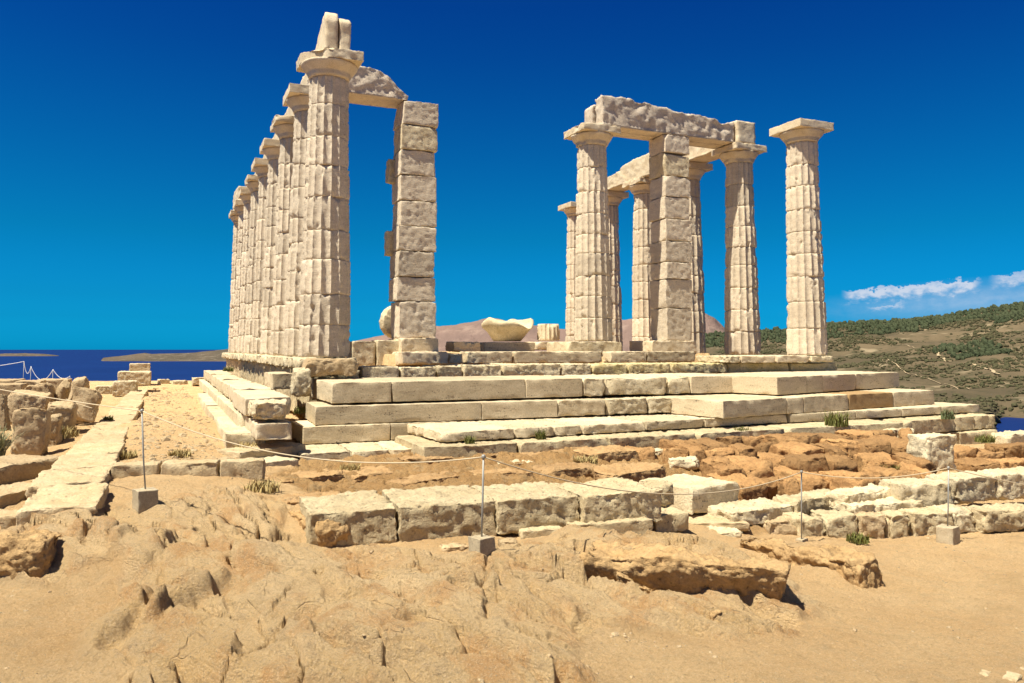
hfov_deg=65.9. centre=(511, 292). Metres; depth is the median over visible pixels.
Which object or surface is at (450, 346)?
stone block
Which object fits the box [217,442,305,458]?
stone slab
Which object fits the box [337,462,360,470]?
grass tuft
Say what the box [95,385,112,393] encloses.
stone block
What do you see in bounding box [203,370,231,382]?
stone block
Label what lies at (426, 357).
stone course
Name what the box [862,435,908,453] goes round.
rubble rock
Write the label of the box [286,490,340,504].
rock ledge
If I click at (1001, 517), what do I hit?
wall block
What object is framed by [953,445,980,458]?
rubble rock
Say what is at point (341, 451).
foundation course
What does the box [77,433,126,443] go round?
paving slab
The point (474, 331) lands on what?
mountain
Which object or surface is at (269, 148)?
column
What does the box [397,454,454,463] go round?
rock ledge
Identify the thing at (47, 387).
tumbled block
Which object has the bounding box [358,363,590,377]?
stone course
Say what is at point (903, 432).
rubble rock
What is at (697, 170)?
column
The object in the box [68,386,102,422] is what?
tumbled block
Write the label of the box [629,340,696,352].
stone block
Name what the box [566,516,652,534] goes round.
footing stone
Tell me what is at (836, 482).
rubble rock
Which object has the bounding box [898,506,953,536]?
wall block
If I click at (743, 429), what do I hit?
grass tuft
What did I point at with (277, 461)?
stone slab
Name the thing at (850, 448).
rubble rock
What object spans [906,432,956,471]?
wall block
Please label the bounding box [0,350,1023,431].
sea
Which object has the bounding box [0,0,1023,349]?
sky
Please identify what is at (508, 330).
upturned capital
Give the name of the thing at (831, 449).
rubble rock
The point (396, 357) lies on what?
stone block
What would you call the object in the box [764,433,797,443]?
rubble rock
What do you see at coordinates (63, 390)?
tumbled block
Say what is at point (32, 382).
tumbled block
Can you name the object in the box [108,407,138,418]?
paving slab
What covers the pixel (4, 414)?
tumbled block
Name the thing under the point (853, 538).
grass tuft
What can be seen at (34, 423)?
tumbled block
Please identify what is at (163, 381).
stone block
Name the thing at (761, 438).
rubble rock
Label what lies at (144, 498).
rope post
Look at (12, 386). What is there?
tumbled block
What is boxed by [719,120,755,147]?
architrave
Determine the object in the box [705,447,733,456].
rubble rock
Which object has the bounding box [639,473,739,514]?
wall block
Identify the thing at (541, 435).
grass tuft
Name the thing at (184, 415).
pebbles
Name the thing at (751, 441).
rubble rock
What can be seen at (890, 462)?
rubble rock
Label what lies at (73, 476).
paving slab
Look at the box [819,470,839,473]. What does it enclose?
rubble rock
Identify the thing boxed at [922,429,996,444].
foundation course
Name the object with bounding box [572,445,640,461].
rock ledge
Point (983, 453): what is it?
rubble rock
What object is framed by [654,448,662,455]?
wall block
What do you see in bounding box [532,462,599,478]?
rock ledge
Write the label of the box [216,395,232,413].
stone block
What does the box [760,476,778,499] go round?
rubble rock
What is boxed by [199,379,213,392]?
stone block
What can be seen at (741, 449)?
rubble rock
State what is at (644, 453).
rubble rock
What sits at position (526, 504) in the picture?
wall block
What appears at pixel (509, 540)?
footing stone
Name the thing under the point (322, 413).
temple step
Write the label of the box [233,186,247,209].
architrave
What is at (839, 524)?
wall block
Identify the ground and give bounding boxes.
[0,351,1023,682]
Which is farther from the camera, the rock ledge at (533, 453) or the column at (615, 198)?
the column at (615, 198)
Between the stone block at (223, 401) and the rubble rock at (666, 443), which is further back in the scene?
the stone block at (223, 401)
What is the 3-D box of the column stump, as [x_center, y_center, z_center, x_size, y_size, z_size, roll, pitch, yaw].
[1.041,1.130,22.470,0.648,0.470,0.636,2,-4,-24]
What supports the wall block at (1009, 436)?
on the ground
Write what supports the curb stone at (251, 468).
on the ground
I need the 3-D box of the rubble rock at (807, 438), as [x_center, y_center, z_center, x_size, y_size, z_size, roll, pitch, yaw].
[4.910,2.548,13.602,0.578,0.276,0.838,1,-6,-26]
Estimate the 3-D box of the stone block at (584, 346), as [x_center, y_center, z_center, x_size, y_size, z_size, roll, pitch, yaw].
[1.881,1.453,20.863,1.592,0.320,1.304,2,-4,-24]
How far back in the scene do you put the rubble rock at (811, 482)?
10.98 m
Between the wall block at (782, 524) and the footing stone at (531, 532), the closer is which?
the footing stone at (531, 532)
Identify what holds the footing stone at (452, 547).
on the ground
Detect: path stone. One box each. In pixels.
[979,668,991,676]
[1002,671,1021,681]
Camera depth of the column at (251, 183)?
27.10 m
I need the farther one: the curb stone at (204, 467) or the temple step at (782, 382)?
the temple step at (782, 382)
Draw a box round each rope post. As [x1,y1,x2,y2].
[132,409,157,513]
[468,454,495,555]
[796,470,807,541]
[936,466,959,544]
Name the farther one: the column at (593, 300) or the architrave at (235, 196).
the architrave at (235, 196)
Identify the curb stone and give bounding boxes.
[110,460,161,479]
[161,459,220,476]
[220,457,265,480]
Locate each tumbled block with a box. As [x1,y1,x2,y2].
[0,378,25,382]
[0,383,27,396]
[0,394,11,430]
[7,389,50,424]
[10,407,51,455]
[15,380,45,384]
[24,382,55,401]
[38,378,71,391]
[47,400,77,432]
[48,413,62,446]
[55,380,70,400]
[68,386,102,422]
[69,376,89,424]
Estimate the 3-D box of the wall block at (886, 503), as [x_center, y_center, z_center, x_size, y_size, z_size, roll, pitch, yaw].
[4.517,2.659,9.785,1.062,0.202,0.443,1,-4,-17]
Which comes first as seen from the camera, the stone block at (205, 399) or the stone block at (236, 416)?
the stone block at (236, 416)
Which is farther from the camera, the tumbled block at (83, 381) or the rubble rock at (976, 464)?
the tumbled block at (83, 381)
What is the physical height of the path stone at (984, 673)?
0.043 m
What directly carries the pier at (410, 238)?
on the stone block at (417, 344)
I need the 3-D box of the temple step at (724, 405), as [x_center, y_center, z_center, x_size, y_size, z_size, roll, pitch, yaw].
[6.205,2.313,17.011,7.022,0.326,2.007,3,-5,-33]
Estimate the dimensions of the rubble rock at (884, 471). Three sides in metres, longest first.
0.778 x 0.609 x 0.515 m
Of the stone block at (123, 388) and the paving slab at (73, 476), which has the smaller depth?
the paving slab at (73, 476)
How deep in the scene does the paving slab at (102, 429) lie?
13.33 m
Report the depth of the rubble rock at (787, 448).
12.27 m
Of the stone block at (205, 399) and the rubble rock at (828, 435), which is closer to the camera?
the rubble rock at (828, 435)
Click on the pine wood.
(984, 344)
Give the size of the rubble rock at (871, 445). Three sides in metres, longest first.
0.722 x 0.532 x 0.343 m
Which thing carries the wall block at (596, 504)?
on the ground
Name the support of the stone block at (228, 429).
on the ground
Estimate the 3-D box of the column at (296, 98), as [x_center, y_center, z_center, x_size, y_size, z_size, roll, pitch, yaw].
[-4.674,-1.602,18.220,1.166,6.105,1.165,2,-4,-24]
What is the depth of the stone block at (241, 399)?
13.02 m
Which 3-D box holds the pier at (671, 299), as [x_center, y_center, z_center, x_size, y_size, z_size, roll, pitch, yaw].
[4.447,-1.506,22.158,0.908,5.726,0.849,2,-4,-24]
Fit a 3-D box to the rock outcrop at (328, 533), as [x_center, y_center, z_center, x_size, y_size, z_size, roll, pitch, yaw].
[-1.898,2.312,7.624,0.414,0.407,1.032,10,-9,-36]
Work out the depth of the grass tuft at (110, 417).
15.11 m
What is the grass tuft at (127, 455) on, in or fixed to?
on the ground
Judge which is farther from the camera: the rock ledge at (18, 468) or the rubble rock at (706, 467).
the rubble rock at (706, 467)
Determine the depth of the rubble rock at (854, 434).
14.18 m
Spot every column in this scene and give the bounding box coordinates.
[228,210,238,352]
[232,200,243,352]
[237,188,250,352]
[243,175,258,353]
[251,158,268,353]
[260,138,279,354]
[270,115,294,354]
[283,83,308,355]
[296,48,363,356]
[558,201,589,341]
[564,122,620,340]
[596,190,628,350]
[622,177,653,340]
[687,161,712,352]
[711,142,766,354]
[769,118,833,354]
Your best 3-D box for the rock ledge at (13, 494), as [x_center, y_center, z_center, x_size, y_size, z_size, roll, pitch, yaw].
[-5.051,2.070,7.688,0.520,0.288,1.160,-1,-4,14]
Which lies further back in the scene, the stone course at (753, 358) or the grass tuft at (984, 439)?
the stone course at (753, 358)
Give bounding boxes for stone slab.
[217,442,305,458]
[264,456,298,466]
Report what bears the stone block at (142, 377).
on the ground
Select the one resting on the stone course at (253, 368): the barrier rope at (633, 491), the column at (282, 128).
the column at (282, 128)
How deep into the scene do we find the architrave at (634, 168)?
28.22 m
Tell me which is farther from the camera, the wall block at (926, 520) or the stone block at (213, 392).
the stone block at (213, 392)
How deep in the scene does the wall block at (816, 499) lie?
9.77 m
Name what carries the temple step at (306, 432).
on the ground
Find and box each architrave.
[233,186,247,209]
[285,107,294,115]
[300,74,307,84]
[307,66,407,108]
[315,12,337,49]
[338,18,350,49]
[584,105,723,148]
[595,95,734,144]
[607,153,649,191]
[683,146,719,162]
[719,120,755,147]
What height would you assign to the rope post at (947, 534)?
0.920 m
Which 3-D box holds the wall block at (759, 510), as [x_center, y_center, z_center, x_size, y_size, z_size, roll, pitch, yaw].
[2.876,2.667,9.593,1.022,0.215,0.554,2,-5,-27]
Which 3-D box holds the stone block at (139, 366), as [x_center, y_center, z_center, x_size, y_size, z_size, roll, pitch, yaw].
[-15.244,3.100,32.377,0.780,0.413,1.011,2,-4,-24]
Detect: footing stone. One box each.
[439,543,467,551]
[498,537,516,546]
[518,525,561,539]
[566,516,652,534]
[641,480,673,507]
[652,506,688,532]
[705,525,741,537]
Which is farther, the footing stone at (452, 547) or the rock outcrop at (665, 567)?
the footing stone at (452, 547)
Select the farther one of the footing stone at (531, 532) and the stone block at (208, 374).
the stone block at (208, 374)
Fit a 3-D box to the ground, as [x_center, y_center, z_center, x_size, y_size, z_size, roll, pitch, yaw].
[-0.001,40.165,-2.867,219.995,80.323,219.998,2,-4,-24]
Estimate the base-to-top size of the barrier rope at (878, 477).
0.119 m
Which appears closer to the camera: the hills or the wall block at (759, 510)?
the wall block at (759, 510)
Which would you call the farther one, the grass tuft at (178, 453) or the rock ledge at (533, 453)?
the rock ledge at (533, 453)
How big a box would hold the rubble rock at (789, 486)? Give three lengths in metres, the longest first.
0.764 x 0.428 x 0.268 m
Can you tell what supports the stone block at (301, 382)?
on the ground
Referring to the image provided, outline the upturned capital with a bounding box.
[481,317,533,340]
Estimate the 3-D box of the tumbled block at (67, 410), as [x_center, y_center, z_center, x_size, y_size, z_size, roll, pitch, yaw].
[-7.573,2.135,13.273,0.444,0.609,0.474,8,2,-23]
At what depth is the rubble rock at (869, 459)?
11.99 m
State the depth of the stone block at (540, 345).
21.17 m
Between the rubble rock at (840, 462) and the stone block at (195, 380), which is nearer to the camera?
the rubble rock at (840, 462)
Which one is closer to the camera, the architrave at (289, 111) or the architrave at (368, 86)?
the architrave at (368, 86)
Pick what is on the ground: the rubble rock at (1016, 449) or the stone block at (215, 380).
the rubble rock at (1016, 449)
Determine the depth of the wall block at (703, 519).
9.13 m
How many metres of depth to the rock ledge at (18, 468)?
9.54 m
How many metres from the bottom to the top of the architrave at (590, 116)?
0.727 m
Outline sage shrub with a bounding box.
[0,423,25,455]
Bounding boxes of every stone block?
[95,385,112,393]
[112,380,137,395]
[117,371,151,385]
[129,363,150,370]
[157,379,169,383]
[172,380,187,384]
[192,377,203,385]
[197,393,217,413]
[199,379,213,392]
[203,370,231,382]
[206,406,228,420]
[208,387,223,402]
[211,375,244,390]
[215,418,264,447]
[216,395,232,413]
[219,380,255,397]
[226,404,244,426]
[228,383,270,400]
[232,389,290,415]
[245,416,291,439]
[248,399,287,419]
[264,372,291,389]
[290,367,311,396]
[302,358,358,376]
[348,341,375,365]
[373,340,398,365]
[388,338,438,351]
[392,353,450,364]
[445,341,479,351]
[452,342,534,351]
[535,342,546,349]
[547,341,621,352]
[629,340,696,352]
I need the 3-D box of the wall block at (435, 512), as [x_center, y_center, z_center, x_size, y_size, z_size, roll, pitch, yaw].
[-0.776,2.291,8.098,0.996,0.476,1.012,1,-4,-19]
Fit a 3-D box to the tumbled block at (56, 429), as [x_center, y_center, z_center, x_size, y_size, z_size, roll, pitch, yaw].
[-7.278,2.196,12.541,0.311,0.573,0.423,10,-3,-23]
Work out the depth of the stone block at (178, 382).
32.97 m
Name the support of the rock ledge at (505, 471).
on the ground
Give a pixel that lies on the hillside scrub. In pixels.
(849, 341)
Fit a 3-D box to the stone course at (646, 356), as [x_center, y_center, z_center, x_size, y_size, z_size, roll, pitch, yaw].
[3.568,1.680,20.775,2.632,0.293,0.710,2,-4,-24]
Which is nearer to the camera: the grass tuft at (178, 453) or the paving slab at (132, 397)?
the grass tuft at (178, 453)
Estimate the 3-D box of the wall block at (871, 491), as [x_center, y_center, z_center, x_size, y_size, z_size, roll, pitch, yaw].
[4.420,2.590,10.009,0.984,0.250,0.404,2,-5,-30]
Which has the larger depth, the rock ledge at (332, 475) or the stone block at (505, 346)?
the stone block at (505, 346)
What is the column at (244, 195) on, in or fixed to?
on the stone course at (253, 368)
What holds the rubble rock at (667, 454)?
on the ground
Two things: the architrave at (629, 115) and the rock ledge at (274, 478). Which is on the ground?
the rock ledge at (274, 478)
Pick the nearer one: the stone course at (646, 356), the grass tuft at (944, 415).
the grass tuft at (944, 415)
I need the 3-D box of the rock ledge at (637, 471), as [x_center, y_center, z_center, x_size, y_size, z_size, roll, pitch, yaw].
[1.585,2.510,10.929,1.016,0.249,0.596,0,-2,-32]
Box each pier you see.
[384,101,437,337]
[649,134,692,340]
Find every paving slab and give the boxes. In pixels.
[16,482,108,526]
[25,465,111,497]
[51,452,119,468]
[66,442,124,459]
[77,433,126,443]
[86,423,128,433]
[96,415,135,424]
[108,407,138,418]
[115,399,143,409]
[120,394,144,400]
[127,389,148,396]
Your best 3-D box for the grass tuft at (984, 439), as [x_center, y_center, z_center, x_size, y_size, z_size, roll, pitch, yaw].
[9.060,2.778,15.105,0.434,0.164,0.443,0,-4,-7]
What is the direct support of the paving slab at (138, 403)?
on the ground
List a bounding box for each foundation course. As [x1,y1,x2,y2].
[297,439,410,460]
[395,418,902,457]
[862,413,994,433]
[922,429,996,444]
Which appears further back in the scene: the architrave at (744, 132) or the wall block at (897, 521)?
the architrave at (744, 132)
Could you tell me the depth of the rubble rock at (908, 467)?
11.44 m
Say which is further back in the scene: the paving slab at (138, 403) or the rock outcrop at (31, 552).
the paving slab at (138, 403)
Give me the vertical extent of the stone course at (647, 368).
0.281 m
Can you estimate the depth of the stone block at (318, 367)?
14.64 m
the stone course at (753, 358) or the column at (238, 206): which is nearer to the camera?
the stone course at (753, 358)
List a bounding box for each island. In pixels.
[0,353,57,355]
[101,349,227,360]
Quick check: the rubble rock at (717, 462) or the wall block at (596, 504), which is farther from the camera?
the rubble rock at (717, 462)
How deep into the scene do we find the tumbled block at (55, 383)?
19.05 m
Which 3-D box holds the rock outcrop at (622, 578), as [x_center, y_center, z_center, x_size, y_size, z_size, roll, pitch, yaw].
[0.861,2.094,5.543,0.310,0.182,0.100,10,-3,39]
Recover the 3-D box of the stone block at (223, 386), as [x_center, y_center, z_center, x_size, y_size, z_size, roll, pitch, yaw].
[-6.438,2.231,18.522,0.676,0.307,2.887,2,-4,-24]
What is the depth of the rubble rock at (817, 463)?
11.53 m
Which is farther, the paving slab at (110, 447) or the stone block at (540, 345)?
the stone block at (540, 345)
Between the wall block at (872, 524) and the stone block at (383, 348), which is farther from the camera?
the stone block at (383, 348)
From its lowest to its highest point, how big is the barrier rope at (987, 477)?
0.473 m
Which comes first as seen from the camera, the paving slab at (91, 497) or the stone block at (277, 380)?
the paving slab at (91, 497)
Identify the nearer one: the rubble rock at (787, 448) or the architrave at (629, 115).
the rubble rock at (787, 448)
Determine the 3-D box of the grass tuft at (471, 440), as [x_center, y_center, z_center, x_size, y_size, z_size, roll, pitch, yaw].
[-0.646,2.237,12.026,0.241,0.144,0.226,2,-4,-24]
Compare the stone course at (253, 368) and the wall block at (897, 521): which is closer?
the wall block at (897, 521)
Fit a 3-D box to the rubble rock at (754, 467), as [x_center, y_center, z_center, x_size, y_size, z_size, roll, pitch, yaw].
[3.369,2.628,11.400,0.531,0.489,0.858,-1,-1,-19]
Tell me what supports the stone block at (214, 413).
on the ground
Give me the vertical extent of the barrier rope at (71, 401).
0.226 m
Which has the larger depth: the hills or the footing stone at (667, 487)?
the hills
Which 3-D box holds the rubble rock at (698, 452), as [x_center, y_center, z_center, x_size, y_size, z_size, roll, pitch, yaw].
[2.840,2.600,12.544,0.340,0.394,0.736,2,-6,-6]
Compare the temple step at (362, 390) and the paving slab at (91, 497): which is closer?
the paving slab at (91, 497)
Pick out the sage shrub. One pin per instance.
(2, 445)
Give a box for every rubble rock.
[623,446,655,459]
[658,439,684,448]
[661,448,688,463]
[678,443,705,462]
[685,437,728,457]
[699,455,746,476]
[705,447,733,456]
[705,473,767,500]
[710,459,726,472]
[716,436,742,445]
[724,455,774,477]
[728,443,757,457]
[741,436,760,446]
[749,434,768,442]
[754,441,775,452]
[757,451,784,467]
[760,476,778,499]
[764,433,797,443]
[769,441,824,455]
[773,465,829,491]
[775,476,800,495]
[780,453,828,472]
[782,432,823,443]
[809,443,846,455]
[814,453,858,471]
[816,433,852,439]
[819,438,859,459]
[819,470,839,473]
[820,470,881,489]
[835,429,874,439]
[853,452,888,471]
[854,439,891,453]
[857,451,899,468]
[860,466,921,478]
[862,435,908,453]
[865,430,894,436]
[890,452,936,473]
[897,461,932,478]
[898,428,912,438]
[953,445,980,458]
[954,457,1001,471]
[977,448,1004,458]
[984,442,1023,457]
[984,457,1023,468]
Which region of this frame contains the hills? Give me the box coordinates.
[706,310,1023,429]
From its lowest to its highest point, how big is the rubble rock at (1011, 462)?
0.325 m
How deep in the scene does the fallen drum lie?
20.21 m
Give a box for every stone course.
[222,352,359,417]
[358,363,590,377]
[393,351,601,363]
[574,362,836,374]
[601,351,694,361]
[696,355,832,362]
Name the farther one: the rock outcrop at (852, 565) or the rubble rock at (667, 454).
the rubble rock at (667, 454)
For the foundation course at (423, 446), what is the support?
on the ground
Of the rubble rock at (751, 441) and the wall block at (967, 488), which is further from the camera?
the rubble rock at (751, 441)
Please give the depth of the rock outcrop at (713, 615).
5.03 m
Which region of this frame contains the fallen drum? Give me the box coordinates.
[379,306,397,338]
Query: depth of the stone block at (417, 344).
18.40 m
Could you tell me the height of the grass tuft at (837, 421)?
0.314 m
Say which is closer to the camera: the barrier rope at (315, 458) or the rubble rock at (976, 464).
the barrier rope at (315, 458)
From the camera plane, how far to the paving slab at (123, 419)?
15.18 m
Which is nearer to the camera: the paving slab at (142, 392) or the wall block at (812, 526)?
the wall block at (812, 526)
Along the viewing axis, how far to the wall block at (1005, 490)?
10.53 m
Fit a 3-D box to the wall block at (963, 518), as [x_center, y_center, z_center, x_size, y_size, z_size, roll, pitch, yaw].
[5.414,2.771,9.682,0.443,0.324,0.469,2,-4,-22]
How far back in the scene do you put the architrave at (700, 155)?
24.73 m
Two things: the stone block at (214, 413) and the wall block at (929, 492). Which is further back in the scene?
the stone block at (214, 413)
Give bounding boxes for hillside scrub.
[708,304,1023,428]
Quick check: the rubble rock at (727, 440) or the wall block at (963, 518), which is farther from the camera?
the rubble rock at (727, 440)
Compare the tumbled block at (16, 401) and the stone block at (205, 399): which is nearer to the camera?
the tumbled block at (16, 401)
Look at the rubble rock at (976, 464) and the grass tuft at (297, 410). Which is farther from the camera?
the grass tuft at (297, 410)
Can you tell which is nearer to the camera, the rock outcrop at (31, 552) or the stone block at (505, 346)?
the rock outcrop at (31, 552)
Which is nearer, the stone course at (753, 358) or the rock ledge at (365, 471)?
the rock ledge at (365, 471)
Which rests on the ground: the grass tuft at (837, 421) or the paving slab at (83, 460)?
the paving slab at (83, 460)
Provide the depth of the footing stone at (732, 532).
8.90 m
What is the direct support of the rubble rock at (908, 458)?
on the ground
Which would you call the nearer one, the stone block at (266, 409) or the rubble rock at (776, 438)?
the stone block at (266, 409)
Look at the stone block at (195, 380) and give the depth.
32.29 m
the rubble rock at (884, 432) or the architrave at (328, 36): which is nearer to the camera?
the rubble rock at (884, 432)
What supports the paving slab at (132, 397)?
on the ground
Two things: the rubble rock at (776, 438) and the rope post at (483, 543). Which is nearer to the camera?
the rope post at (483, 543)
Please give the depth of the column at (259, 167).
24.78 m
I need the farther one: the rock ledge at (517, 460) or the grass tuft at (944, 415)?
the grass tuft at (944, 415)
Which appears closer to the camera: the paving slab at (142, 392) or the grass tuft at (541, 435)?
the grass tuft at (541, 435)
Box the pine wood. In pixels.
[705,301,1023,359]
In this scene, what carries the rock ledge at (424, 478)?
on the ground
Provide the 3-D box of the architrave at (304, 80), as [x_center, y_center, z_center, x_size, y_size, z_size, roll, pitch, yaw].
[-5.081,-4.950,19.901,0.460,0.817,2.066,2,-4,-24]
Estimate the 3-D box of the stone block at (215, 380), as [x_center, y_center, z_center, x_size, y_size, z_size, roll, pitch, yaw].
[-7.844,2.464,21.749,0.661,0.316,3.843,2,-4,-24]
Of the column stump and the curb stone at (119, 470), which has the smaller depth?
the curb stone at (119, 470)
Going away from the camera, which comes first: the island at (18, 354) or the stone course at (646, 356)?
the stone course at (646, 356)
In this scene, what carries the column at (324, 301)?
on the stone course at (253, 368)
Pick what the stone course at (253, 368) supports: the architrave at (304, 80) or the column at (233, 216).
the column at (233, 216)
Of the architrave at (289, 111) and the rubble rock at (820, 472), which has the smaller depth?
the rubble rock at (820, 472)
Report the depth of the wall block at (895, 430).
15.15 m
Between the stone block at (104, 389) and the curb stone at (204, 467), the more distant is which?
the stone block at (104, 389)
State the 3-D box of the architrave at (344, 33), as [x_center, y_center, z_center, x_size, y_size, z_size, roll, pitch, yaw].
[-3.609,-5.152,16.458,0.267,0.729,1.301,2,-4,-24]
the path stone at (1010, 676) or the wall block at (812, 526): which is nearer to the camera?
the path stone at (1010, 676)
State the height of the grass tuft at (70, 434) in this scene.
0.222 m
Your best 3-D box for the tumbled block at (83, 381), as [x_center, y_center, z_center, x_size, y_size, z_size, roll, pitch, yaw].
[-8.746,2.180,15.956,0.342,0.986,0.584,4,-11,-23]
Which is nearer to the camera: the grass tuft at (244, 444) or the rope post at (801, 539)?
the rope post at (801, 539)
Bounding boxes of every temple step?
[291,420,473,443]
[306,394,681,424]
[311,373,748,403]
[407,402,979,441]
[651,388,934,417]
[690,371,898,394]
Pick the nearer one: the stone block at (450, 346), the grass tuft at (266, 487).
the grass tuft at (266, 487)
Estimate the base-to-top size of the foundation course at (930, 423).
0.313 m
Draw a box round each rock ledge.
[0,454,58,485]
[0,482,31,508]
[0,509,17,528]
[265,475,292,482]
[285,468,343,481]
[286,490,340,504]
[338,465,393,483]
[386,470,458,486]
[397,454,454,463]
[470,467,533,476]
[497,459,532,466]
[517,446,587,455]
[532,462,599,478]
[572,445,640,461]
[593,462,665,481]
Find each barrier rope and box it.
[0,389,139,410]
[143,411,480,463]
[486,457,800,494]
[803,468,947,478]
[950,468,1023,484]
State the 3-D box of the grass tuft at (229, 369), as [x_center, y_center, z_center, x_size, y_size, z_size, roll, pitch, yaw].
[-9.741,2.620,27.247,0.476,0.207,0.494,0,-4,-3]
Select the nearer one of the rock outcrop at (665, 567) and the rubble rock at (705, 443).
the rock outcrop at (665, 567)
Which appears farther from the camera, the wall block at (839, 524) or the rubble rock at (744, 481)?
the rubble rock at (744, 481)
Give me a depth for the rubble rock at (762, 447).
12.92 m
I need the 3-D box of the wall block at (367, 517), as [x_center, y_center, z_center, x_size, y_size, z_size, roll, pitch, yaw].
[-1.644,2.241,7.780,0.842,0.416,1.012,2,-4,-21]
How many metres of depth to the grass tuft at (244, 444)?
11.69 m
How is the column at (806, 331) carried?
on the stone course at (753, 358)
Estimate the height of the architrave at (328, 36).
0.796 m
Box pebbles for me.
[0,387,1023,682]
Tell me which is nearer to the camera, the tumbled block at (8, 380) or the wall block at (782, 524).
the wall block at (782, 524)
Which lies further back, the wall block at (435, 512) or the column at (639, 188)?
the column at (639, 188)
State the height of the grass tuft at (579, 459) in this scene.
0.126 m
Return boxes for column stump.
[537,324,559,340]
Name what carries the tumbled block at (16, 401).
on the ground
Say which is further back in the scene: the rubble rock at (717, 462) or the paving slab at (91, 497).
the rubble rock at (717, 462)
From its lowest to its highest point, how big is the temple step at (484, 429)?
0.180 m
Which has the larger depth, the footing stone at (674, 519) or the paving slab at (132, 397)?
the paving slab at (132, 397)
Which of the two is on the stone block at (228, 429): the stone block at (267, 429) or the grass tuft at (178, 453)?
the stone block at (267, 429)
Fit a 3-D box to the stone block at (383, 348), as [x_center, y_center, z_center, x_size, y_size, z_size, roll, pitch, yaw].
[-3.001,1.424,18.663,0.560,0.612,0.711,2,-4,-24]
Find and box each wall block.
[299,490,396,545]
[382,485,496,541]
[471,481,579,534]
[549,477,662,522]
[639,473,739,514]
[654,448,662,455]
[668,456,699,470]
[688,513,749,530]
[704,497,793,525]
[758,515,796,534]
[772,488,832,515]
[782,512,823,536]
[810,509,857,537]
[825,483,890,508]
[833,496,922,513]
[855,511,885,538]
[876,509,909,538]
[878,477,953,506]
[884,427,914,436]
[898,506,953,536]
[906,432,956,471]
[925,470,998,504]
[932,503,976,533]
[959,502,1023,532]
[977,466,1023,500]
[990,430,1023,443]
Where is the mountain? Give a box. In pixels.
[357,313,724,350]
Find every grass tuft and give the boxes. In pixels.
[62,425,79,438]
[103,415,113,420]
[119,449,138,459]
[166,448,191,456]
[223,366,233,371]
[233,441,259,447]
[243,477,282,493]
[294,405,305,413]
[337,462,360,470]
[462,435,475,443]
[535,428,546,439]
[573,455,597,463]
[734,426,751,430]
[818,411,851,426]
[846,531,869,543]
[940,409,956,419]
[971,433,996,442]
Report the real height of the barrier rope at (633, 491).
0.639 m
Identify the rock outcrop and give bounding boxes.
[0,529,61,579]
[288,511,350,547]
[579,539,791,601]
[616,571,651,593]
[709,609,721,620]
[740,538,883,588]
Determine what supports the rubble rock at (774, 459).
on the ground
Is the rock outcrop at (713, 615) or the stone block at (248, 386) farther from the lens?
the stone block at (248, 386)

